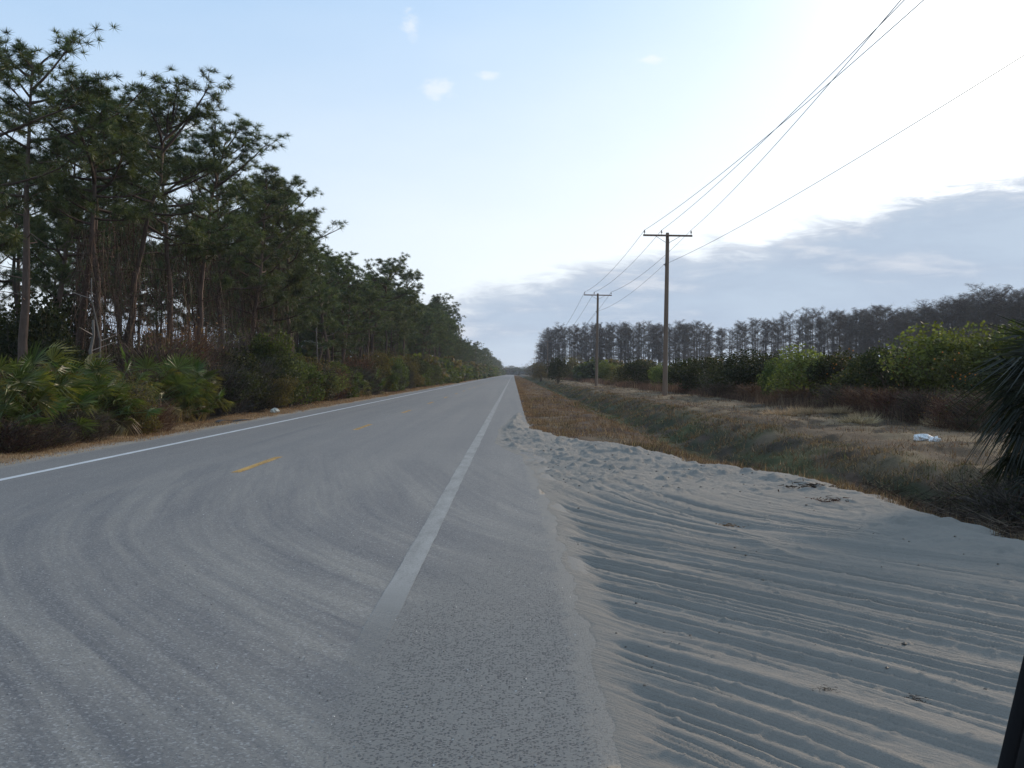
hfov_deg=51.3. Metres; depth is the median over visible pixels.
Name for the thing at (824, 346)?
cypress tree
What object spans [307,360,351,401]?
shrub
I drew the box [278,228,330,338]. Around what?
pine tree
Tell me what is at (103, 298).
pine tree
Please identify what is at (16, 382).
saw palmetto
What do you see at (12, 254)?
pine tree
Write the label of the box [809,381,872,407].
shrub
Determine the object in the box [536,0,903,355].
power wire
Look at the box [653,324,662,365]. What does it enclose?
cypress tree
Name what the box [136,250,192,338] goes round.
pine tree
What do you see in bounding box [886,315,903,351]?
cypress tree
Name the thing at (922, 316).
cypress tree
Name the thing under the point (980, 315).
cypress tree
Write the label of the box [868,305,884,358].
cypress tree
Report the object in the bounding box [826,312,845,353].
cypress tree
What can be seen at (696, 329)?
cypress tree
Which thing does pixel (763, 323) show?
cypress tree
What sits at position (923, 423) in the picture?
grass tussock
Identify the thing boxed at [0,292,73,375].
shrub
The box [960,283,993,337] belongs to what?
cypress tree
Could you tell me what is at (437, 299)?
pine tree
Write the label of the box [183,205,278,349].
pine tree
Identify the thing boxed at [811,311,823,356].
cypress tree
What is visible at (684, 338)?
cypress tree
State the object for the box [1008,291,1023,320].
cypress tree
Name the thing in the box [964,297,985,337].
cypress tree
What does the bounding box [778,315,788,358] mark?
cypress tree
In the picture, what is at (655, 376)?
orchard tree
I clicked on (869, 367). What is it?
orchard tree
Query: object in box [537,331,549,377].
cypress tree
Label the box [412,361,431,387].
shrub
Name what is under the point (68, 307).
shrub
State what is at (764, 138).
power wire
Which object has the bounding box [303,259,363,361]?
pine tree
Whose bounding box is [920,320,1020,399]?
orchard tree
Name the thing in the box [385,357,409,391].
shrub
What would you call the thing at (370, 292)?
pine tree
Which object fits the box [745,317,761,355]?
cypress tree
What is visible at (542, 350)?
cypress tree
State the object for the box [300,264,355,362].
pine tree
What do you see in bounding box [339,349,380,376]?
shrub
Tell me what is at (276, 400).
shrub
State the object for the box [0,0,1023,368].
sky
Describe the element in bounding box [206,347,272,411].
shrub
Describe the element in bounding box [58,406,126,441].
shrub
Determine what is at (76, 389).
saw palmetto
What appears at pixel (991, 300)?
cypress tree
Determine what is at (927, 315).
cypress tree
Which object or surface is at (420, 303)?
pine tree
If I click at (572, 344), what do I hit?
cypress tree
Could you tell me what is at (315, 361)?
shrub
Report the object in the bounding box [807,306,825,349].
cypress tree
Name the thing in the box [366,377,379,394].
shrub
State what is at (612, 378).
shrub
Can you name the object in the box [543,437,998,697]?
sand clods
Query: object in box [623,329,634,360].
cypress tree
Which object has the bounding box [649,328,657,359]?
cypress tree
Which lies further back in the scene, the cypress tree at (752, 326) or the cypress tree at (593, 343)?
the cypress tree at (593, 343)
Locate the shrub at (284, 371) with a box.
[258,351,306,408]
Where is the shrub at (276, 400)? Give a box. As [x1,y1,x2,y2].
[254,375,299,408]
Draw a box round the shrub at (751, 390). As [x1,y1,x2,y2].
[728,382,772,399]
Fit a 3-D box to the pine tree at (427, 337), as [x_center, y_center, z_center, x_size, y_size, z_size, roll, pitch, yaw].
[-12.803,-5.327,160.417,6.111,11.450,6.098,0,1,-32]
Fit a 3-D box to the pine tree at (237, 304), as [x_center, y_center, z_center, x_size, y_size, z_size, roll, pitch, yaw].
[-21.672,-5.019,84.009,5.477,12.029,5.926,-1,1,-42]
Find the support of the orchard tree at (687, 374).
on the ground at (767, 437)
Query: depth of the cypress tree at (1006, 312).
200.19 m
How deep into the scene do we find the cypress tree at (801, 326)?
292.08 m
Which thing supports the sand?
on the ground at (767, 437)
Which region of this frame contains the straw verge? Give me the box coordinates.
[0,377,489,464]
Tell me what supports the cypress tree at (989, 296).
on the ground at (767, 437)
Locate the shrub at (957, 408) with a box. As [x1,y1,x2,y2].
[928,384,1023,431]
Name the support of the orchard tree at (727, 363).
on the ground at (767, 437)
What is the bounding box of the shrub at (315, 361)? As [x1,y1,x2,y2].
[296,356,337,372]
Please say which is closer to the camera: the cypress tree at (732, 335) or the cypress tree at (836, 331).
the cypress tree at (836, 331)
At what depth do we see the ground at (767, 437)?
27.58 m
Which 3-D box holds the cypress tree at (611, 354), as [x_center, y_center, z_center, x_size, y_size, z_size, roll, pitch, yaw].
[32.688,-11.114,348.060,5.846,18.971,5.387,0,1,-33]
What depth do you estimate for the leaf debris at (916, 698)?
5.16 m
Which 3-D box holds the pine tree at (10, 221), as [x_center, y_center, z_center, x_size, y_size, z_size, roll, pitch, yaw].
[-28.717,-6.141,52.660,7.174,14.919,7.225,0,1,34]
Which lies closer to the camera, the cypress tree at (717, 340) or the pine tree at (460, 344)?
the pine tree at (460, 344)
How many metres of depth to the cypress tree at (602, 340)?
352.88 m
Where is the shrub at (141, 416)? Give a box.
[99,384,162,435]
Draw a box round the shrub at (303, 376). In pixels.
[287,349,309,407]
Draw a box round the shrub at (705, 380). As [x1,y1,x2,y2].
[691,373,731,393]
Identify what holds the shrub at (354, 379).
on the ground at (767, 437)
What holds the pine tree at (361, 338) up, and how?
on the ground at (767, 437)
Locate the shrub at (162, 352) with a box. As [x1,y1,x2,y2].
[105,326,221,415]
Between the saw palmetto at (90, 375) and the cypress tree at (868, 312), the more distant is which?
the cypress tree at (868, 312)
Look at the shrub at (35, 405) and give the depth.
25.52 m
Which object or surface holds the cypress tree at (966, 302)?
on the ground at (767, 437)
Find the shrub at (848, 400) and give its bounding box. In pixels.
[829,385,907,413]
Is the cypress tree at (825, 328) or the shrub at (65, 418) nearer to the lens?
the shrub at (65, 418)
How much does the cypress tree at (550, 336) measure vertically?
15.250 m
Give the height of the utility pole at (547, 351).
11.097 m
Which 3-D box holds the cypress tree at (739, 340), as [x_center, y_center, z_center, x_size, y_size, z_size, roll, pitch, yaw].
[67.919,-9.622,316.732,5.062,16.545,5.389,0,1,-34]
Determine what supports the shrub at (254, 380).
on the ground at (767, 437)
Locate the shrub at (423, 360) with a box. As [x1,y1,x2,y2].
[420,359,444,384]
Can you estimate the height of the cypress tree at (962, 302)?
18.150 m
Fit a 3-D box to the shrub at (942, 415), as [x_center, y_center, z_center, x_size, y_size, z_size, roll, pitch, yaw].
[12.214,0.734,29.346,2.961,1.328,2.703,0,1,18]
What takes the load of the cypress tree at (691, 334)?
on the ground at (767, 437)
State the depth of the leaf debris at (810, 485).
13.94 m
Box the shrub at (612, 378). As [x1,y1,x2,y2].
[603,364,635,382]
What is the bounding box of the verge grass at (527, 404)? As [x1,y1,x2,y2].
[514,376,1023,539]
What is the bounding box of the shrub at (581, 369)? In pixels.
[572,363,586,379]
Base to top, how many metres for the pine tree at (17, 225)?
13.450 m
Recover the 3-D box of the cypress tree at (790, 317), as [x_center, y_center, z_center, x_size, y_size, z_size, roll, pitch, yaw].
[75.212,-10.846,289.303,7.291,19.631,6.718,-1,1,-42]
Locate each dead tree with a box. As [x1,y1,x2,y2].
[67,278,116,370]
[81,320,115,377]
[210,316,241,356]
[316,328,326,360]
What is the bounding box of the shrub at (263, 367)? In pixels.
[233,348,293,410]
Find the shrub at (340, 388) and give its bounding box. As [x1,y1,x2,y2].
[320,370,349,400]
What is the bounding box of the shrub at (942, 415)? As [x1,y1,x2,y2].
[913,391,991,429]
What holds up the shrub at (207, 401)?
on the ground at (767, 437)
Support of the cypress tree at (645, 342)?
on the ground at (767, 437)
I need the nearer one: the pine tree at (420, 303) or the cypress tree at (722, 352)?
the pine tree at (420, 303)
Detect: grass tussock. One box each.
[760,405,804,415]
[785,403,820,413]
[801,407,828,414]
[824,405,852,413]
[836,411,884,424]
[846,409,873,417]
[915,416,951,426]
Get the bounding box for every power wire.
[528,0,900,365]
[533,0,923,358]
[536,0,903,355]
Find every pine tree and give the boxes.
[0,22,134,366]
[0,37,115,261]
[0,74,172,361]
[0,125,33,304]
[0,143,97,318]
[0,160,64,321]
[0,182,21,229]
[0,188,42,321]
[4,61,174,371]
[7,125,170,334]
[8,181,122,323]
[30,210,84,309]
[42,243,111,314]
[43,64,238,370]
[47,239,113,333]
[50,141,191,351]
[55,237,148,326]
[82,204,163,325]
[101,237,151,338]
[102,113,246,347]
[103,214,176,349]
[107,252,182,342]
[122,113,293,355]
[132,145,301,346]
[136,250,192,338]
[137,240,178,332]
[154,212,232,343]
[157,241,228,345]
[168,237,217,334]
[171,246,203,327]
[175,299,216,331]
[180,281,207,336]
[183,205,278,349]
[192,212,281,328]
[204,159,317,347]
[207,257,267,345]
[222,172,332,347]
[222,173,348,357]
[222,206,308,341]
[233,187,326,317]
[274,270,297,346]
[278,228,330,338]
[281,247,328,354]
[282,273,322,341]
[282,324,318,346]
[297,243,357,363]
[298,291,346,360]
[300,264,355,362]
[300,331,318,345]
[302,313,341,357]
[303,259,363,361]
[305,279,363,359]
[312,272,361,360]
[313,248,372,356]
[327,283,383,360]
[329,277,368,357]
[344,284,387,354]
[345,281,385,357]
[347,252,414,358]
[349,300,373,356]
[350,286,395,359]
[352,290,394,356]
[353,272,397,353]
[372,277,409,352]
[374,300,409,359]
[386,288,417,355]
[389,305,423,354]
[390,265,424,356]
[396,288,419,353]
[406,298,422,345]
[407,305,438,355]
[408,311,446,355]
[426,293,460,356]
[426,306,452,356]
[428,304,454,353]
[433,301,450,356]
[437,316,457,357]
[441,321,458,352]
[442,311,460,356]
[442,328,461,355]
[447,310,468,355]
[459,344,471,361]
[463,339,476,361]
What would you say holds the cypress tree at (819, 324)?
on the ground at (767, 437)
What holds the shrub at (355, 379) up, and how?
on the ground at (767, 437)
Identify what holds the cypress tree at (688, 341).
on the ground at (767, 437)
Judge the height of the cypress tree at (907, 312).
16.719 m
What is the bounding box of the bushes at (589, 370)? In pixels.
[524,356,972,380]
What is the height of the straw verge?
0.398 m
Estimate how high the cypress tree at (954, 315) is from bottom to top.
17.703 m
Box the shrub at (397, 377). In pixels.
[380,364,400,391]
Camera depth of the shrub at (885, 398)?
36.21 m
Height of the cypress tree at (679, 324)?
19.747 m
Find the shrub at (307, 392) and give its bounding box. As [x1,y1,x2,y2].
[285,376,319,404]
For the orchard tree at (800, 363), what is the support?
on the ground at (767, 437)
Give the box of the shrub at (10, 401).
[0,386,27,437]
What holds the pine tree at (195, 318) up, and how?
on the ground at (767, 437)
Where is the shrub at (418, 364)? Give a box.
[398,355,423,388]
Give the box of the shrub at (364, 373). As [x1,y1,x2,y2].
[346,362,380,395]
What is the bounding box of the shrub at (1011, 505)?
[980,476,1023,530]
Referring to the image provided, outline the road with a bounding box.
[0,375,632,767]
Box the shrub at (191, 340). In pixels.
[134,308,235,387]
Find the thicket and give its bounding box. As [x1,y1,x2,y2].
[102,333,525,383]
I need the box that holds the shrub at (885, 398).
[856,385,927,416]
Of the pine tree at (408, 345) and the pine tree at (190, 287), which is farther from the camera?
the pine tree at (408, 345)
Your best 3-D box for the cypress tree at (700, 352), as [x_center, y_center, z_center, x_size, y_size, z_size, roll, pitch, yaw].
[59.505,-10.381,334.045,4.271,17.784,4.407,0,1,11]
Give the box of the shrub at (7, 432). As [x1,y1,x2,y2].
[0,415,72,454]
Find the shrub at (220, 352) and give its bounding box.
[161,323,250,412]
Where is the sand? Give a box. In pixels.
[495,413,1023,767]
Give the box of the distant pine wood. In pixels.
[432,339,502,368]
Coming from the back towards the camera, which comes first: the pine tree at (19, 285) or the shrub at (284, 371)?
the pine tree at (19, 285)
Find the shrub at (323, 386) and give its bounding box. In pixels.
[304,362,339,402]
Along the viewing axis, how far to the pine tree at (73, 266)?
77.62 m
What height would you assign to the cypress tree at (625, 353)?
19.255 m
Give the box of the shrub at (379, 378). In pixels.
[353,370,393,394]
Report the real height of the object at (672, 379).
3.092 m
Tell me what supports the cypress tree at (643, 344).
on the ground at (767, 437)
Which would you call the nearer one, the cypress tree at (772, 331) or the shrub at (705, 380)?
the shrub at (705, 380)
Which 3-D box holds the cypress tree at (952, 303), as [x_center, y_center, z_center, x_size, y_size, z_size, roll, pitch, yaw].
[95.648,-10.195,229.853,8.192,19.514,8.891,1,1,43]
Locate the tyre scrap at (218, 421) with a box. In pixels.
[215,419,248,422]
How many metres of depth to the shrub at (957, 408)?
28.01 m
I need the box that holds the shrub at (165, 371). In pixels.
[124,364,203,412]
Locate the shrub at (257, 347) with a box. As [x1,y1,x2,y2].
[248,329,302,408]
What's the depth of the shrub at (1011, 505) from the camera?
12.62 m
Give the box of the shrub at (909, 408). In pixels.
[882,383,959,422]
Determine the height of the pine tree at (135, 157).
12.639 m
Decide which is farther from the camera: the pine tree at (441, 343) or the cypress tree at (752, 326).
the cypress tree at (752, 326)
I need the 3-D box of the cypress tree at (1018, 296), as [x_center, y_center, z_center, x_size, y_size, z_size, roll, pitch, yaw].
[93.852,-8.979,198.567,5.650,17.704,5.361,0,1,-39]
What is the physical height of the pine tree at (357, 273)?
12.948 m
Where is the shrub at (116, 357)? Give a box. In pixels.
[106,350,144,365]
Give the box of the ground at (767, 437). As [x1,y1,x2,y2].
[0,375,1022,515]
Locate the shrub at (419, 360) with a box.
[404,357,423,387]
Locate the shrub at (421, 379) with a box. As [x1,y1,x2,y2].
[412,367,424,387]
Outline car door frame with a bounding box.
[997,656,1023,767]
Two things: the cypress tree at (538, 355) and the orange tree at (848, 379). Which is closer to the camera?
the orange tree at (848, 379)
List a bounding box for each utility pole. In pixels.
[542,341,552,372]
[584,292,611,385]
[643,230,691,395]
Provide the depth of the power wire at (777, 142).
35.85 m
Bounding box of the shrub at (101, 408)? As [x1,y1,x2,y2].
[48,392,131,434]
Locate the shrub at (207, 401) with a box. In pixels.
[150,363,232,417]
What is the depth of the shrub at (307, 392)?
55.12 m
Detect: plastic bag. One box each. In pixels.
[913,434,931,440]
[929,436,940,441]
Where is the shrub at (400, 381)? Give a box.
[381,366,409,391]
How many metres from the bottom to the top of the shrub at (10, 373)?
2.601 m
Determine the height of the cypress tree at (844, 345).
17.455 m
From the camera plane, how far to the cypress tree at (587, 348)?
354.72 m
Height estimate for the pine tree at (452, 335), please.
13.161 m
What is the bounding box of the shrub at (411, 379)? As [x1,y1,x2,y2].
[405,368,420,388]
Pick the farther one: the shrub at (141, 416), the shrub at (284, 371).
the shrub at (284, 371)
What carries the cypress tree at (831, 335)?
on the ground at (767, 437)
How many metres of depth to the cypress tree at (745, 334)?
320.17 m
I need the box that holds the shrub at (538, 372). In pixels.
[532,363,549,380]
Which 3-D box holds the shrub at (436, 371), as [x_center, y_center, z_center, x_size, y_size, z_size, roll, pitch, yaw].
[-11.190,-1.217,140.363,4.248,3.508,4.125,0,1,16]
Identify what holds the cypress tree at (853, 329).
on the ground at (767, 437)
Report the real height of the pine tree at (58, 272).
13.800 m
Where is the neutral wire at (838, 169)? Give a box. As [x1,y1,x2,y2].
[543,55,1023,356]
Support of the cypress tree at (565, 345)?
on the ground at (767, 437)
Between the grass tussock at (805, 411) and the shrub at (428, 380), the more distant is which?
the shrub at (428, 380)
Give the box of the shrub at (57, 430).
[1,420,93,450]
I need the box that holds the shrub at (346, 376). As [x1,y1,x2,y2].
[327,366,352,394]
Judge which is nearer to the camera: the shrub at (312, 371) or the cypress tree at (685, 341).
the shrub at (312, 371)
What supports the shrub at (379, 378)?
on the ground at (767, 437)
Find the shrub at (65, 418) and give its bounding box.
[3,406,113,443]
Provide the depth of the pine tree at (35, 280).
44.42 m
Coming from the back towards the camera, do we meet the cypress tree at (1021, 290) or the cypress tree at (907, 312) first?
the cypress tree at (907, 312)
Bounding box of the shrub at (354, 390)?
[325,361,360,399]
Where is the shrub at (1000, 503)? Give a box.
[917,468,1023,537]
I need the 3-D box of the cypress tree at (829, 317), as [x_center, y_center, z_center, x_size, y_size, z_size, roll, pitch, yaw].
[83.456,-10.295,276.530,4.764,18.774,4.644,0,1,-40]
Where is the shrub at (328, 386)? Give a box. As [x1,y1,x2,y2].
[308,364,334,402]
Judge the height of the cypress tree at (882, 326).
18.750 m
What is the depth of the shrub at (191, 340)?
43.10 m
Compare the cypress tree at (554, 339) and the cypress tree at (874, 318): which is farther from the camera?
the cypress tree at (554, 339)
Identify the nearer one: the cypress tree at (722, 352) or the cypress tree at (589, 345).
the cypress tree at (722, 352)
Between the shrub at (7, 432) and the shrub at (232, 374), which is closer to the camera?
the shrub at (7, 432)
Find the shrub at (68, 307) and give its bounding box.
[12,287,122,355]
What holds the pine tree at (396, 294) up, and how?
on the ground at (767, 437)
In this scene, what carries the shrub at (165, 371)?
on the ground at (767, 437)
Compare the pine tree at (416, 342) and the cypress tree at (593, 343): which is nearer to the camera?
the pine tree at (416, 342)
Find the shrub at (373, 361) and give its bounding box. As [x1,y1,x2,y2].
[368,359,384,380]
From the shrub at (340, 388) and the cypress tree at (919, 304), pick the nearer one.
the shrub at (340, 388)
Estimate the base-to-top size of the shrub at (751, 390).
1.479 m
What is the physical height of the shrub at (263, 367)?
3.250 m
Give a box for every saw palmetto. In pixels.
[0,341,103,437]
[0,355,69,451]
[1,371,99,444]
[2,357,119,423]
[34,351,147,436]
[67,373,166,436]
[95,355,167,409]
[106,344,205,424]
[152,353,232,422]
[159,372,225,421]
[179,382,234,420]
[349,368,389,394]
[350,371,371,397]
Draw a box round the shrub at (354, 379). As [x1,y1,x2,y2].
[343,369,364,397]
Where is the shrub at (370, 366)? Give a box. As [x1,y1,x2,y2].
[342,357,385,382]
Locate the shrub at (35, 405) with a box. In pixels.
[0,364,83,430]
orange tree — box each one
[808,346,869,400]
[823,362,884,397]
[882,354,942,405]
[930,350,1001,406]
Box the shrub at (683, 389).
[673,384,697,393]
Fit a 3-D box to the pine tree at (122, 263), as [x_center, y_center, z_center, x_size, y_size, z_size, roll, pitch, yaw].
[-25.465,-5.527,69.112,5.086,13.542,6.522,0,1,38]
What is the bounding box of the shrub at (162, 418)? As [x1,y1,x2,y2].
[133,395,182,433]
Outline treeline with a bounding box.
[502,366,528,369]
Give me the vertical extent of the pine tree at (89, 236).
13.079 m
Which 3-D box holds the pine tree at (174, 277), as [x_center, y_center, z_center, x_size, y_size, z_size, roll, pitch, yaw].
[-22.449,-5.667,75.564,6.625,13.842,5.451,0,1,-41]
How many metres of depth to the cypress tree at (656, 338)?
346.21 m
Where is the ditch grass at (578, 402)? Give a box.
[524,376,1020,536]
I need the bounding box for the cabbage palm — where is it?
[944,314,1023,524]
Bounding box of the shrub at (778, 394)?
[766,387,817,404]
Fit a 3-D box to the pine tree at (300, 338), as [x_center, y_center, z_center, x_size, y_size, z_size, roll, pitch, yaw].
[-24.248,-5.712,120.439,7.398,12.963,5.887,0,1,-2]
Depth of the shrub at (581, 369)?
196.63 m
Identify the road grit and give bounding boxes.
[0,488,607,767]
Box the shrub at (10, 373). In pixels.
[0,362,67,406]
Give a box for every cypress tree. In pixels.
[535,343,544,365]
[536,334,550,365]
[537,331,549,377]
[539,330,553,360]
[540,328,551,362]
[545,327,553,363]
[545,333,556,362]
[550,323,568,358]
[550,328,558,357]
[551,326,563,362]
[556,327,566,356]
[558,327,569,358]
[558,330,571,362]
[563,325,577,359]
[566,326,573,360]
[569,324,580,360]
[573,327,584,362]
[577,331,586,362]
[580,322,591,361]
[584,332,590,361]
[586,326,595,358]
[588,323,600,358]
[589,324,600,357]
[592,322,604,358]
[598,328,606,359]
[599,329,606,359]
[602,327,616,355]
[603,324,616,358]
[605,323,615,358]
[606,322,617,358]
[614,320,624,360]
[615,329,622,360]
[617,331,627,359]
[620,321,629,358]
[620,322,629,363]
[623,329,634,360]
[625,327,635,360]
[625,329,635,358]
[629,333,636,361]
[632,328,638,358]
[633,322,646,359]
[635,322,649,358]
[635,323,650,358]
[635,329,646,358]
[643,320,653,359]
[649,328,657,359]
[652,325,660,361]
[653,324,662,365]
[654,323,669,364]
[654,325,663,362]
[668,323,673,364]
[668,326,674,362]
[668,328,675,365]
[671,327,680,360]
[672,320,683,362]
[673,319,685,361]
[675,323,693,359]
[681,324,690,360]
[683,326,693,357]
[685,323,697,359]
[688,321,699,361]
[690,322,700,357]
[691,319,702,358]
[693,326,703,358]
[697,324,707,359]
[699,322,713,358]
[702,326,715,357]
[711,330,721,357]
[713,327,728,358]
[714,329,727,360]
[723,327,736,359]
[725,327,735,362]
[728,335,743,360]
[730,321,742,356]
[735,326,747,357]
[736,319,748,357]
[736,325,753,360]
[739,328,749,356]
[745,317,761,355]
[747,318,761,357]
[752,326,762,351]
[757,318,768,354]
[757,321,772,354]
[760,319,772,353]
[763,318,779,355]
[768,324,779,356]
[769,317,785,356]
[770,323,786,359]
[778,309,800,356]
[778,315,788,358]
[784,312,797,357]
[791,318,804,352]
[791,320,804,352]
[796,312,805,349]
[799,307,812,352]
[800,307,818,354]
[800,317,814,356]
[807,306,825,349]
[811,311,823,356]
[814,318,828,353]
[815,304,833,354]
[819,316,831,355]
[824,310,839,354]
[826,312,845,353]
[827,310,839,354]
[831,309,846,355]
[835,319,853,358]
[836,311,858,356]
[836,313,865,357]
[836,315,855,356]
[846,307,871,355]
[847,309,873,355]
[854,308,874,356]
[860,309,876,354]
[863,305,886,353]
[867,303,886,342]
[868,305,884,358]
[872,305,894,349]
[875,302,893,352]
[880,306,902,355]
[883,315,900,348]
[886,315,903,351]
[895,307,911,349]
[897,308,918,350]
[899,308,919,359]
[902,309,927,353]
[906,298,937,347]
[910,308,932,349]
[918,301,933,364]
[923,306,944,347]
[931,296,953,342]
[936,304,954,335]
[936,304,956,350]
[937,294,971,337]
[944,304,966,341]
[946,299,968,338]
[948,295,979,338]
[951,293,967,331]
[955,292,977,341]
[956,293,975,333]
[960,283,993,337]
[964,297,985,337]
[965,289,994,342]
[966,296,996,341]
[967,284,1008,340]
[975,287,1011,329]
[984,290,1008,334]
[989,296,1014,334]
[991,286,1012,328]
[992,300,1015,331]
[998,289,1019,338]
[999,284,1023,332]
[1001,289,1023,337]
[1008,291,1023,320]
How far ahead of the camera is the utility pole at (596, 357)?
121.03 m
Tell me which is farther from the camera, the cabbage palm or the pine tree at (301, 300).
the pine tree at (301, 300)
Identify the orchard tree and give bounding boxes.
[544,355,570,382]
[564,355,583,377]
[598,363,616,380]
[612,357,662,384]
[647,362,669,386]
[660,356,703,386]
[670,356,732,390]
[694,348,771,393]
[722,351,793,390]
[755,359,800,398]
[764,342,858,401]
[805,354,848,393]
[846,346,930,391]
[873,321,996,399]
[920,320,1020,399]
[982,319,1023,388]
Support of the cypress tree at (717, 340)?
on the ground at (767, 437)
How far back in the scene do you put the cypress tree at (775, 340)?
303.97 m
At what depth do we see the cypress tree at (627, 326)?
348.21 m
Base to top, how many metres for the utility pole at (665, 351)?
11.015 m
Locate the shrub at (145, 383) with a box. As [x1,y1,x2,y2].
[114,373,171,410]
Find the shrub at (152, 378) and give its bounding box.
[115,362,184,412]
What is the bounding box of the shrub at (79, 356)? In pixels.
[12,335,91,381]
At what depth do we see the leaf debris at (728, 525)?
11.03 m
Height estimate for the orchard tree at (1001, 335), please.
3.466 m
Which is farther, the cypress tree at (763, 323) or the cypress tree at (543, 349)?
the cypress tree at (543, 349)
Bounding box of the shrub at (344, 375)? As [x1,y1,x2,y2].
[326,365,355,400]
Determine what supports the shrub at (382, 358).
on the ground at (767, 437)
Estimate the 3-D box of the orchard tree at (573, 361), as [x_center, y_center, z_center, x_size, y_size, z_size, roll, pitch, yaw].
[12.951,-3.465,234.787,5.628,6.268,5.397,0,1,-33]
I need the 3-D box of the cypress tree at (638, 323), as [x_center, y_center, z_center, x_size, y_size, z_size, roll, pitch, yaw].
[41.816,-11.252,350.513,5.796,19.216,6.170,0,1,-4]
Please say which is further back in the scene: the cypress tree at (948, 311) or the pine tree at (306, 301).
the cypress tree at (948, 311)
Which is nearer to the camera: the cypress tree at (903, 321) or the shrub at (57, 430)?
the shrub at (57, 430)
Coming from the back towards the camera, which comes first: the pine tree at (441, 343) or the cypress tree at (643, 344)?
the cypress tree at (643, 344)
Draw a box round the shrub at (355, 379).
[337,367,363,387]
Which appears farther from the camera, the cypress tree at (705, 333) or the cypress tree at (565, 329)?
the cypress tree at (565, 329)
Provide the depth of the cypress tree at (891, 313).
241.82 m
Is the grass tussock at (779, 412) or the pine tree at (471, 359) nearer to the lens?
the grass tussock at (779, 412)
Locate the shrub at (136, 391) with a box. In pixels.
[81,376,169,435]
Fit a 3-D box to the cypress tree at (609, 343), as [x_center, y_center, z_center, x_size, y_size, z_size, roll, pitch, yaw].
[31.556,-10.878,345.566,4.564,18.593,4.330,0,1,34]
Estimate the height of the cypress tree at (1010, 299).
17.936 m
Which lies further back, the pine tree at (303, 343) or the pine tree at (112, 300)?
the pine tree at (303, 343)
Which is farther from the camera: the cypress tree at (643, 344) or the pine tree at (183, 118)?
the cypress tree at (643, 344)
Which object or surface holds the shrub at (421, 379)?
on the ground at (767, 437)
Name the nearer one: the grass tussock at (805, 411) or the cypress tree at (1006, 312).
the grass tussock at (805, 411)
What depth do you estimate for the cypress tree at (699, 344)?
334.44 m
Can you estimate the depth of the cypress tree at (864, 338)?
251.27 m
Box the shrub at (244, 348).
[207,327,270,360]
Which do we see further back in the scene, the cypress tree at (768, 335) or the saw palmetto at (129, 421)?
the cypress tree at (768, 335)
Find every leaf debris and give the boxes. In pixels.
[712,522,742,527]
[778,480,843,491]
[805,495,852,501]
[812,685,840,692]
[904,696,925,702]
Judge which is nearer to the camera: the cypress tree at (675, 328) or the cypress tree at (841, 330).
the cypress tree at (841, 330)
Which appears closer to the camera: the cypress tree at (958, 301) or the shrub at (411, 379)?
the shrub at (411, 379)
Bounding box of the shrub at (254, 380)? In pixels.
[208,369,259,413]
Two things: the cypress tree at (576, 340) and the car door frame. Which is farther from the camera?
the cypress tree at (576, 340)
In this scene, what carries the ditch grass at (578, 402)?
on the ground at (767, 437)
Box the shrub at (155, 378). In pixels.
[82,361,186,416]
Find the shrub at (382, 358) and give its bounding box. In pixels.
[366,348,396,391]
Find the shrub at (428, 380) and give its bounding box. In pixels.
[414,358,431,386]
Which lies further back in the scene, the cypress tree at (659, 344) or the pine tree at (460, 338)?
the cypress tree at (659, 344)
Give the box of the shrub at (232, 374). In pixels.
[201,353,268,414]
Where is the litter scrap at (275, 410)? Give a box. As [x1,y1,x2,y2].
[270,408,279,412]
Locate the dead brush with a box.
[809,452,1023,540]
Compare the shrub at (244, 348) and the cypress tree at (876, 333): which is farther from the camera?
the cypress tree at (876, 333)
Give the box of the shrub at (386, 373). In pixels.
[358,363,392,390]
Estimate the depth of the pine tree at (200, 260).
49.06 m
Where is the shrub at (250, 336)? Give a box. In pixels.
[226,318,299,357]
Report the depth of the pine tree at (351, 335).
113.15 m
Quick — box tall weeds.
[552,375,1022,433]
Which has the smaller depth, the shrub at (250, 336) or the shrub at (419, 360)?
the shrub at (250, 336)
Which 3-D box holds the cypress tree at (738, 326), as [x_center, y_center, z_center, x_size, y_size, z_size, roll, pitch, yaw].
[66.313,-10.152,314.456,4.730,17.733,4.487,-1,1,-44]
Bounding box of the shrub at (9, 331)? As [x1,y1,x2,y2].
[0,314,33,362]
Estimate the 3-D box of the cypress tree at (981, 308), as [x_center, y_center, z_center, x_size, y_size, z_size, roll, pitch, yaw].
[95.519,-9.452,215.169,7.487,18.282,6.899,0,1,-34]
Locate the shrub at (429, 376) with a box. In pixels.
[419,368,434,386]
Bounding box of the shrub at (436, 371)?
[425,364,442,381]
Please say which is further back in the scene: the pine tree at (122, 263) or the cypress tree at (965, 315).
the cypress tree at (965, 315)
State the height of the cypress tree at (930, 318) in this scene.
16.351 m
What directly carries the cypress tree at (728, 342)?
on the ground at (767, 437)
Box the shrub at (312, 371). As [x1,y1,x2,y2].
[297,360,327,403]
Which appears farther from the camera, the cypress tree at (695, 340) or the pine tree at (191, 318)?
the cypress tree at (695, 340)
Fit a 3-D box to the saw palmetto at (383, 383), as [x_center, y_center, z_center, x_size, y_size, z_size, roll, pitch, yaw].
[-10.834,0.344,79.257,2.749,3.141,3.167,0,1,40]

